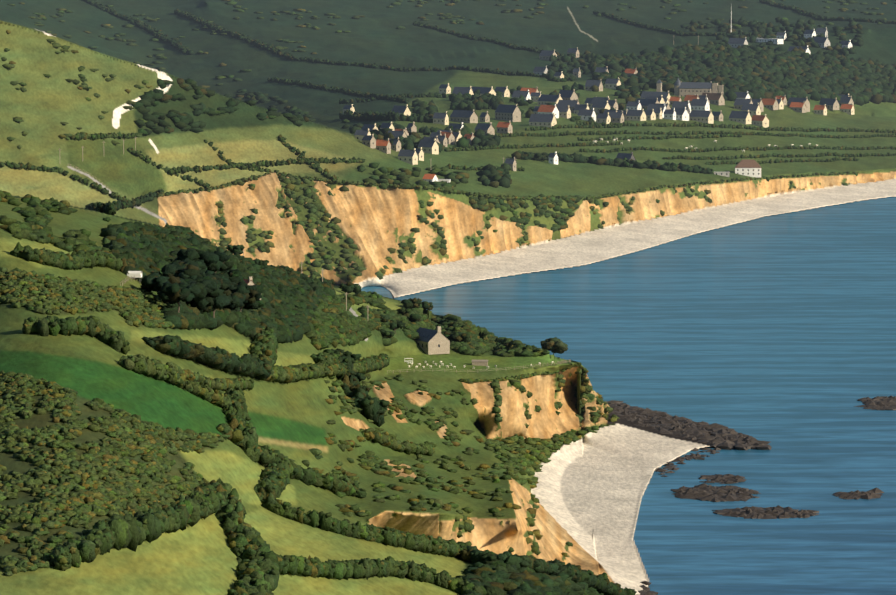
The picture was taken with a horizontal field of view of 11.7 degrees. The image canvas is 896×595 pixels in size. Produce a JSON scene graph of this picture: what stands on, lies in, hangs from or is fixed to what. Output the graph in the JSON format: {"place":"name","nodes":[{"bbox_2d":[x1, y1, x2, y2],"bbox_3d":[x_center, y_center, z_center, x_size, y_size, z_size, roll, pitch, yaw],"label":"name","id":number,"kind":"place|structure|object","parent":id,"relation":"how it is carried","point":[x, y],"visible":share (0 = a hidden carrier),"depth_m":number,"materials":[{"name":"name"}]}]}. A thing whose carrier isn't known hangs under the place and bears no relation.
{"place":"outdoors","nodes":[
{"label":"outdoors","id":0,"kind":"place"},
{"bbox_2d":[0,0,895,594],"bbox_3d":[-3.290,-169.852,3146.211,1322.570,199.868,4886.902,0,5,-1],"label":"terrain","id":1,"kind":"structure","parent":0,"point":[588,490],"depth_m":2396.90,"materials":[{"name":"plant"}]},
{"bbox_2d":[127,271,141,282],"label":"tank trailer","id":2,"kind":"object","parent":1,"relation":"on","point":[135,274],"visible":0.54,"depth_m":1240.16,"materials":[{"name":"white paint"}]},
{"bbox_2d":[244,277,260,299],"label":"house","id":3,"kind":"structure","parent":1,"relation":"on","point":[248,281],"depth_m":1429.30,"materials":[{"name":"stone"}]},
{"bbox_2d":[0,190,636,594],"bbox_3d":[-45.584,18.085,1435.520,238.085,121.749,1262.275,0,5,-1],"label":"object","id":4,"kind":"object","parent":1,"relation":"on","point":[296,308],"visible":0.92,"depth_m":1103.77,"materials":[{"name":"green plant"}]},
{"bbox_2d":[343,104,354,113],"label":"house","id":5,"kind":"structure","parent":1,"relation":"on","point":[348,107],"depth_m":3285.07,"materials":[{"name":"stone"}]},
{"bbox_2d":[166,253,553,422],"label":"tree trunks","id":6,"kind":"object","parent":1,"relation":"on","point":[178,303],"visible":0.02,"depth_m":1254.55,"materials":[{"name":"brown plant"}]},
{"bbox_2d":[141,245,567,414],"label":"trees","id":7,"kind":"object","parent":6,"relation":"attached to","point":[191,277],"visible":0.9,"depth_m":1316.33,"materials":[{"name":"green plant"}]},
{"bbox_2d":[354,128,370,140],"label":"house","id":8,"kind":"structure","parent":1,"relation":"on","point":[359,134],"depth_m":2664.33,"materials":[{"name":"stone"}]},
{"bbox_2d":[362,134,375,148],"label":"house","id":9,"kind":"structure","parent":1,"relation":"on","point":[369,141],"depth_m":2651.27,"materials":[{"name":"stone"}]},
{"bbox_2d":[361,123,378,130],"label":"house","id":10,"kind":"structure","parent":1,"relation":"on","point":[369,126],"depth_m":3016.11,"materials":[{"name":"stone"}]},
{"bbox_2d":[375,138,391,153],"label":"house","id":11,"kind":"structure","parent":1,"relation":"on","point":[383,146],"depth_m":2655.59,"materials":[{"name":"stone"}]},
{"bbox_2d":[380,122,394,130],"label":"house","id":12,"kind":"structure","parent":1,"relation":"on","point":[390,125],"depth_m":2942.71,"materials":[{"name":"stone"}]},
{"bbox_2d":[389,137,400,151],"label":"house","id":13,"kind":"structure","parent":1,"relation":"on","point":[396,145],"depth_m":2690.86,"materials":[{"name":"stone"}]},
{"bbox_2d":[388,129,406,138],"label":"house","id":14,"kind":"structure","parent":1,"relation":"on","point":[396,134],"depth_m":2821.21,"materials":[{"name":"stone"}]},
{"bbox_2d":[392,105,410,115],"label":"house","id":15,"kind":"structure","parent":1,"relation":"on","point":[405,110],"depth_m":3155.53,"materials":[{"name":"stone"}]},
{"bbox_2d":[398,148,417,164],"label":"house","id":16,"kind":"structure","parent":1,"relation":"on","point":[409,156],"depth_m":2647.28,"materials":[{"name":"stone"}]},
{"bbox_2d":[406,122,416,131],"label":"house","id":17,"kind":"structure","parent":1,"relation":"on","point":[411,127],"depth_m":2932.30,"materials":[{"name":"stone"}]},
{"bbox_2d":[416,147,423,160],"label":"house","id":18,"kind":"structure","parent":1,"relation":"on","point":[420,152],"depth_m":2709.50,"materials":[{"name":"stone"}]},
{"bbox_2d":[417,138,438,153],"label":"house","id":19,"kind":"structure","parent":1,"relation":"on","point":[430,146],"depth_m":2798.93,"materials":[{"name":"stone"}]},
{"bbox_2d":[422,174,438,181],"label":"house","id":20,"kind":"structure","parent":1,"relation":"on","point":[430,177],"depth_m":2542.46,"materials":[{"name":"tile"}]},
{"bbox_2d":[423,136,439,142],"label":"house","id":21,"kind":"structure","parent":1,"relation":"on","point":[431,138],"depth_m":2847.29,"materials":[{"name":"stone"}]},
{"bbox_2d":[415,326,449,354],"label":"house stone","id":22,"kind":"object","parent":1,"relation":"on","point":[431,341],"visible":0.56,"depth_m":1710.20,"materials":[{"name":"stone"}]},
{"bbox_2d":[433,134,447,146],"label":"house","id":23,"kind":"structure","parent":1,"relation":"on","point":[443,139],"depth_m":2885.53,"materials":[{"name":"stone"}]},
{"bbox_2d":[433,111,448,124],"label":"house","id":24,"kind":"structure","parent":1,"relation":"on","point":[441,118],"depth_m":3122.78,"materials":[{"name":"stone"}]},
{"bbox_2d":[439,83,450,93],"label":"house","id":25,"kind":"structure","parent":1,"relation":"on","point":[445,88],"depth_m":3485.32,"materials":[{"name":"stone"}]},
{"bbox_2d":[0,0,895,280],"bbox_3d":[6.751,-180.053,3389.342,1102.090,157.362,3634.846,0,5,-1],"label":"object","id":26,"kind":"object","parent":1,"relation":"on","point":[766,70],"visible":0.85,"depth_m":3315.33,"materials":[{"name":"green plant"}]},
{"bbox_2d":[441,131,454,144],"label":"house","id":27,"kind":"structure","parent":1,"relation":"on","point":[450,136],"depth_m":2919.87,"materials":[{"name":"stone"}]},
{"bbox_2d":[447,130,462,144],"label":"house","id":28,"kind":"structure","parent":1,"relation":"on","point":[458,135],"depth_m":2928.18,"materials":[{"name":"stone"}]},
{"bbox_2d":[448,122,463,129],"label":"house","id":29,"kind":"structure","parent":1,"relation":"on","point":[457,126],"depth_m":3031.97,"materials":[{"name":"stone"}]},
{"bbox_2d":[452,86,473,94],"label":"house","id":30,"kind":"structure","parent":1,"relation":"on","point":[463,90],"depth_m":3433.05,"materials":[{"name":"stone"}]},
{"bbox_2d":[450,109,477,122],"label":"house","id":31,"kind":"structure","parent":1,"relation":"on","point":[465,116],"depth_m":3158.57,"materials":[{"name":"stone"}]},
{"bbox_2d":[464,133,474,144],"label":"house","id":32,"kind":"structure","parent":1,"relation":"on","point":[471,136],"depth_m":2934.86,"materials":[{"name":"stone"}]},
{"bbox_2d":[388,359,570,372],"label":"fence","id":33,"kind":"object","parent":1,"relation":"on","point":[564,361],"depth_m":1682.03,"materials":[{"name":"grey wood"}]},
{"bbox_2d":[471,360,487,365],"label":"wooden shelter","id":34,"kind":"object","parent":1,"relation":"on","point":[480,362],"visible":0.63,"depth_m":1687.60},
{"bbox_2d":[471,86,496,95],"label":"house","id":35,"kind":"structure","parent":1,"relation":"on","point":[483,90],"depth_m":3436.35,"materials":[{"name":"stone"}]},
{"bbox_2d":[479,111,489,121],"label":"house","id":36,"kind":"structure","parent":1,"relation":"on","point":[484,116],"depth_m":3183.42,"materials":[{"name":"stone"}]},
{"bbox_2d":[475,122,494,134],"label":"house","id":37,"kind":"structure","parent":1,"relation":"on","point":[486,128],"depth_m":3037.72,"materials":[{"name":"stone"}]},
{"bbox_2d":[494,86,509,96],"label":"house","id":38,"kind":"structure","parent":1,"relation":"on","point":[505,91],"depth_m":3475.40,"materials":[{"name":"stone"}]},
{"bbox_2d":[496,121,512,133],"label":"house","id":39,"kind":"structure","parent":1,"relation":"on","point":[504,127],"depth_m":3060.17,"materials":[{"name":"stone"}]},
{"bbox_2d":[495,104,520,121],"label":"house","id":40,"kind":"structure","parent":1,"relation":"on","point":[511,113],"depth_m":3211.12,"materials":[{"name":"stone"}]},
{"bbox_2d":[504,157,516,170],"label":"house","id":41,"kind":"structure","parent":1,"relation":"on","point":[512,162],"depth_m":2783.17,"materials":[{"name":"stone"}]},
{"bbox_2d":[512,90,530,100],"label":"house","id":42,"kind":"structure","parent":1,"relation":"on","point":[526,95],"depth_m":3439.89,"materials":[{"name":"stone"}]},
{"bbox_2d":[520,87,538,94],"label":"house","id":43,"kind":"structure","parent":1,"relation":"on","point":[536,90],"depth_m":3471.00,"materials":[{"name":"tile"}]},
{"bbox_2d":[531,91,540,101],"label":"house","id":44,"kind":"structure","parent":1,"relation":"on","point":[535,96],"depth_m":3447.75,"materials":[{"name":"stone"}]},
{"bbox_2d":[533,66,547,74],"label":"house","id":45,"kind":"structure","parent":1,"relation":"on","point":[539,70],"depth_m":3715.49,"materials":[{"name":"stone"}]},
{"bbox_2d":[529,113,556,126],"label":"house","id":46,"kind":"structure","parent":1,"relation":"on","point":[547,120],"depth_m":3164.26,"materials":[{"name":"stone"}]},
{"bbox_2d":[537,104,558,117],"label":"house","id":47,"kind":"structure","parent":1,"relation":"on","point":[547,109],"depth_m":3268.62,"materials":[{"name":"tile"}]},
{"bbox_2d":[539,49,557,59],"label":"house","id":48,"kind":"structure","parent":1,"relation":"on","point":[545,54],"depth_m":3892.36,"materials":[{"name":"stone"}]},
{"bbox_2d":[537,94,562,104],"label":"house","id":49,"kind":"structure","parent":1,"relation":"on","point":[543,99],"depth_m":3401.67,"materials":[{"name":"stone"}]},
{"bbox_2d":[548,151,557,164],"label":"house","id":50,"kind":"structure","parent":1,"relation":"on","point":[553,158],"depth_m":2874.81,"materials":[{"name":"stone"}]},
{"bbox_2d":[554,71,563,78],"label":"house","id":51,"kind":"structure","parent":1,"relation":"on","point":[559,75],"depth_m":3661.19,"materials":[{"name":"stone"}]},
{"bbox_2d":[557,105,570,118],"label":"house","id":52,"kind":"structure","parent":1,"relation":"on","point":[564,112],"depth_m":3286.88,"materials":[{"name":"stone"}]},
{"bbox_2d":[558,89,577,99],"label":"house","id":53,"kind":"structure","parent":1,"relation":"on","point":[568,94],"depth_m":3463.99,"materials":[{"name":"stone"}]},
{"bbox_2d":[557,99,579,112],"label":"house","id":54,"kind":"structure","parent":1,"relation":"on","point":[570,103],"depth_m":3350.75,"materials":[{"name":"stone"}]},
{"bbox_2d":[567,47,578,57],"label":"house","id":55,"kind":"structure","parent":1,"relation":"on","point":[575,51],"depth_m":3929.99,"materials":[{"name":"stone"}]},
{"bbox_2d":[573,67,580,77],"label":"house","id":56,"kind":"structure","parent":1,"relation":"on","point":[576,72],"depth_m":3710.26,"materials":[{"name":"stone"}]},
{"bbox_2d":[574,103,589,113],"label":"house","id":57,"kind":"structure","parent":1,"relation":"on","point":[578,107],"depth_m":3338.84,"materials":[{"name":"stone"}]},
{"bbox_2d":[578,108,595,120],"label":"house","id":58,"kind":"structure","parent":1,"relation":"on","point":[586,114],"depth_m":3291.31,"materials":[{"name":"stone"}]},
{"bbox_2d":[585,79,603,90],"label":"house","id":59,"kind":"structure","parent":1,"relation":"on","point":[590,83],"depth_m":3579.48,"materials":[{"name":"stone"}]},
{"bbox_2d":[591,96,608,108],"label":"house","id":60,"kind":"structure","parent":1,"relation":"on","point":[599,99],"depth_m":3400.58,"materials":[{"name":"stone"}]},
{"bbox_2d":[592,101,610,112],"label":"house","id":61,"kind":"structure","parent":1,"relation":"on","point":[597,106],"depth_m":3365.66,"materials":[{"name":"stone"}]},
{"bbox_2d":[595,66,608,72],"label":"house","id":62,"kind":"structure","parent":1,"relation":"on","point":[601,69],"depth_m":3720.50,"materials":[{"name":"stone"}]},
{"bbox_2d":[596,112,610,123],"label":"house","id":63,"kind":"structure","parent":1,"relation":"on","point":[601,118],"depth_m":3270.49,"materials":[{"name":"stone"}]},
{"bbox_2d":[605,99,618,109],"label":"house","id":64,"kind":"structure","parent":1,"relation":"on","point":[613,104],"depth_m":3385.18,"materials":[{"name":"stone"}]},
{"bbox_2d":[605,78,621,88],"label":"house","id":65,"kind":"structure","parent":1,"relation":"on","point":[611,83],"depth_m":3609.53,"materials":[{"name":"stone"}]},
{"bbox_2d":[609,111,624,122],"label":"house","id":66,"kind":"structure","parent":1,"relation":"on","point":[617,117],"depth_m":3283.73,"materials":[{"name":"stone"}]},
{"bbox_2d":[616,152,635,159],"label":"house","id":67,"kind":"structure","parent":1,"relation":"on","point":[629,156],"depth_m":2954.72,"materials":[{"name":"stone"}]},
{"bbox_2d":[624,68,637,75],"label":"house","id":68,"kind":"structure","parent":1,"relation":"on","point":[628,72],"depth_m":3740.23,"materials":[{"name":"tile"}]},
{"bbox_2d":[626,100,641,110],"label":"house","id":69,"kind":"structure","parent":1,"relation":"on","point":[633,105],"depth_m":3398.31,"materials":[{"name":"stone"}]},
{"bbox_2d":[626,109,646,120],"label":"house","id":70,"kind":"structure","parent":1,"relation":"on","point":[637,115],"depth_m":3297.35,"materials":[{"name":"stone"}]},
{"bbox_2d":[636,98,659,109],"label":"house","id":71,"kind":"structure","parent":1,"relation":"on","point":[644,103],"depth_m":3404.18,"materials":[{"name":"stone"}]},
{"bbox_2d":[644,109,655,119],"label":"house","id":72,"kind":"structure","parent":1,"relation":"on","point":[651,114],"depth_m":3311.43,"materials":[{"name":"stone"}]},
{"bbox_2d":[645,95,664,103],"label":"house","id":73,"kind":"structure","parent":1,"relation":"on","point":[661,100],"depth_m":3429.38,"materials":[{"name":"stone"}]},
{"bbox_2d":[640,91,670,103],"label":"house","id":74,"kind":"structure","parent":1,"relation":"on","point":[644,94],"depth_m":3485.81,"materials":[{"name":"stone"}]},
{"bbox_2d":[647,103,666,117],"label":"house","id":75,"kind":"structure","parent":1,"relation":"on","point":[656,106],"depth_m":3354.40,"materials":[{"name":"stone"}]},
{"bbox_2d":[651,108,662,118],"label":"house","id":76,"kind":"structure","parent":1,"relation":"on","point":[658,112],"depth_m":3326.63,"materials":[{"name":"stone"}]},
{"bbox_2d":[657,79,661,91],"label":"church tower","id":77,"kind":"structure","parent":1,"relation":"on","point":[659,85],"depth_m":3589.86,"materials":[{"name":"stone"}]},
{"bbox_2d":[664,108,675,119],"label":"house","id":78,"kind":"structure","parent":1,"relation":"on","point":[670,114],"depth_m":3339.86,"materials":[{"name":"stone"}]},
{"bbox_2d":[669,95,681,104],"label":"house","id":79,"kind":"structure","parent":1,"relation":"on","point":[672,99],"depth_m":3470.87,"materials":[{"name":"stone"}]},
{"bbox_2d":[671,107,688,120],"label":"house","id":80,"kind":"structure","parent":1,"relation":"on","point":[682,114],"depth_m":3352.64,"materials":[{"name":"stone"}]},
{"bbox_2d":[672,100,690,112],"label":"house","id":81,"kind":"structure","parent":1,"relation":"on","point":[680,103],"depth_m":3427.87,"materials":[{"name":"stone"}]},
{"bbox_2d":[684,94,699,104],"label":"house","id":82,"kind":"structure","parent":1,"relation":"on","point":[689,98],"depth_m":3507.57,"materials":[{"name":"stone"}]},
{"bbox_2d":[674,78,722,96],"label":"church","id":83,"kind":"structure","parent":1,"relation":"on","point":[683,89],"depth_m":3585.08,"materials":[{"name":"stone"}]},
{"bbox_2d":[691,98,709,110],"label":"house","id":84,"kind":"structure","parent":1,"relation":"on","point":[700,104],"depth_m":3468.79,"materials":[{"name":"stone"}]},
{"bbox_2d":[690,109,713,123],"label":"house","id":85,"kind":"structure","parent":1,"relation":"on","point":[702,116],"depth_m":3365.47,"materials":[{"name":"stone"}]},
{"bbox_2d":[702,92,724,104],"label":"house","id":86,"kind":"structure","parent":1,"relation":"on","point":[716,98],"depth_m":3552.45,"materials":[{"name":"stone"}]},
{"bbox_2d":[712,110,723,120],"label":"house","id":87,"kind":"structure","parent":1,"relation":"on","point":[718,116],"depth_m":3409.06,"materials":[{"name":"stone"}]},
{"bbox_2d":[714,172,728,176],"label":"outbuilding","id":88,"kind":"structure","parent":1,"relation":"on","point":[726,174],"depth_m":2989.41,"materials":[{"name":"white stone"}]},
{"bbox_2d":[728,37,748,47],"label":"house","id":89,"kind":"structure","parent":1,"relation":"on","point":[734,42],"depth_m":4060.12,"materials":[{"name":"stone"}]},
{"bbox_2d":[729,110,751,123],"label":"house","id":90,"kind":"structure","parent":1,"relation":"on","point":[743,117],"depth_m":3422.97,"materials":[{"name":"stone"}]},
{"bbox_2d":[735,91,750,98],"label":"house","id":91,"kind":"structure","parent":1,"relation":"on","point":[743,95],"depth_m":3605.15,"materials":[{"name":"stone"}]},
{"bbox_2d":[734,98,752,109],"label":"house","id":92,"kind":"structure","parent":1,"relation":"on","point":[738,103],"depth_m":3554.75,"materials":[{"name":"stone"}]},
{"bbox_2d":[735,160,761,176],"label":"house","id":93,"kind":"structure","parent":1,"relation":"on","point":[751,168],"depth_m":3018.65,"materials":[{"name":"paint"}]},
{"bbox_2d":[741,103,760,115],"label":"house","id":94,"kind":"structure","parent":1,"relation":"on","point":[754,109],"depth_m":3528.95,"materials":[{"name":"stone"}]},
{"bbox_2d":[752,98,763,111],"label":"house","id":95,"kind":"structure","parent":1,"relation":"on","point":[759,101],"depth_m":3566.50,"materials":[{"name":"stone"}]},
{"bbox_2d":[752,114,768,127],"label":"house","id":96,"kind":"structure","parent":1,"relation":"on","point":[760,120],"depth_m":3438.44,"materials":[{"name":"tile"}]},
{"bbox_2d":[756,38,782,43],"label":"house","id":97,"kind":"structure","parent":1,"relation":"on","point":[777,41],"depth_m":4087.83,"materials":[{"name":"white stone"}]},
{"bbox_2d":[762,98,778,109],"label":"house","id":98,"kind":"structure","parent":1,"relation":"on","point":[771,104],"depth_m":3620.29,"materials":[{"name":"stone"}]},
{"bbox_2d":[777,98,783,109],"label":"house","id":99,"kind":"structure","parent":1,"relation":"on","point":[780,103],"depth_m":3645.04,"materials":[{"name":"stone"}]},
{"bbox_2d":[775,95,786,104],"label":"house","id":100,"kind":"structure","parent":1,"relation":"on","point":[784,98],"depth_m":3694.93,"materials":[{"name":"stone"}]},
{"bbox_2d":[776,31,786,39],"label":"house","id":101,"kind":"structure","parent":1,"relation":"on","point":[781,35],"depth_m":4135.08,"materials":[{"name":"stone"}]},
{"bbox_2d":[789,101,805,112],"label":"house","id":102,"kind":"structure","parent":1,"relation":"on","point":[800,107],"depth_m":3687.25,"materials":[{"name":"stone"}]},
{"bbox_2d":[787,97,809,111],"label":"house","id":103,"kind":"structure","parent":1,"relation":"on","point":[795,99],"depth_m":3695.32,"materials":[{"name":"stone"}]},
{"bbox_2d":[788,46,810,53],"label":"house","id":104,"kind":"structure","parent":1,"relation":"on","point":[805,49],"depth_m":4028.69,"materials":[{"name":"stone"}]},
{"bbox_2d":[804,29,815,37],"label":"house","id":105,"kind":"structure","parent":1,"relation":"on","point":[809,33],"depth_m":4129.74,"materials":[{"name":"stone"}]},
{"bbox_2d":[813,104,826,114],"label":"house","id":106,"kind":"structure","parent":1,"relation":"on","point":[820,109],"depth_m":3725.43,"materials":[{"name":"tile"}]},
{"bbox_2d":[815,27,827,36],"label":"house","id":107,"kind":"structure","parent":1,"relation":"on","point":[819,31],"depth_m":4141.37,"materials":[{"name":"stone"}]},
{"bbox_2d":[813,36,830,47],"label":"house","id":108,"kind":"structure","parent":1,"relation":"on","point":[823,42],"depth_m":4095.49,"materials":[{"name":"stone"}]},
{"bbox_2d":[819,98,839,109],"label":"house","id":109,"kind":"structure","parent":1,"relation":"on","point":[832,104],"depth_m":3767.48,"materials":[{"name":"stone"}]},
{"bbox_2d":[838,96,853,105],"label":"house","id":110,"kind":"structure","parent":1,"relation":"on","point":[846,100],"depth_m":3813.70,"materials":[{"name":"stone"}]},
{"bbox_2d":[840,40,851,47],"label":"house","id":111,"kind":"structure","parent":1,"relation":"on","point":[847,44],"depth_m":4098.74,"materials":[{"name":"stone"}]},
{"bbox_2d":[840,103,854,114],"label":"house","id":112,"kind":"structure","parent":1,"relation":"on","point":[849,109],"depth_m":3790.93,"materials":[{"name":"tile"}]},
{"bbox_2d":[361,197,895,594],"bbox_3d":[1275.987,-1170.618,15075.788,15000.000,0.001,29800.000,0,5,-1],"label":"sea","id":113,"kind":"structure","parent":0,"point":[778,332],"depth_m":1990.59,"materials":[{"name":"liquid"}]},
{"bbox_2d":[607,396,895,594],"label":"reef rocks","id":114,"kind":"object","parent":113,"relation":"in","point":[720,437],"visible":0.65,"depth_m":1679.47,"materials":[{"name":"stone"}]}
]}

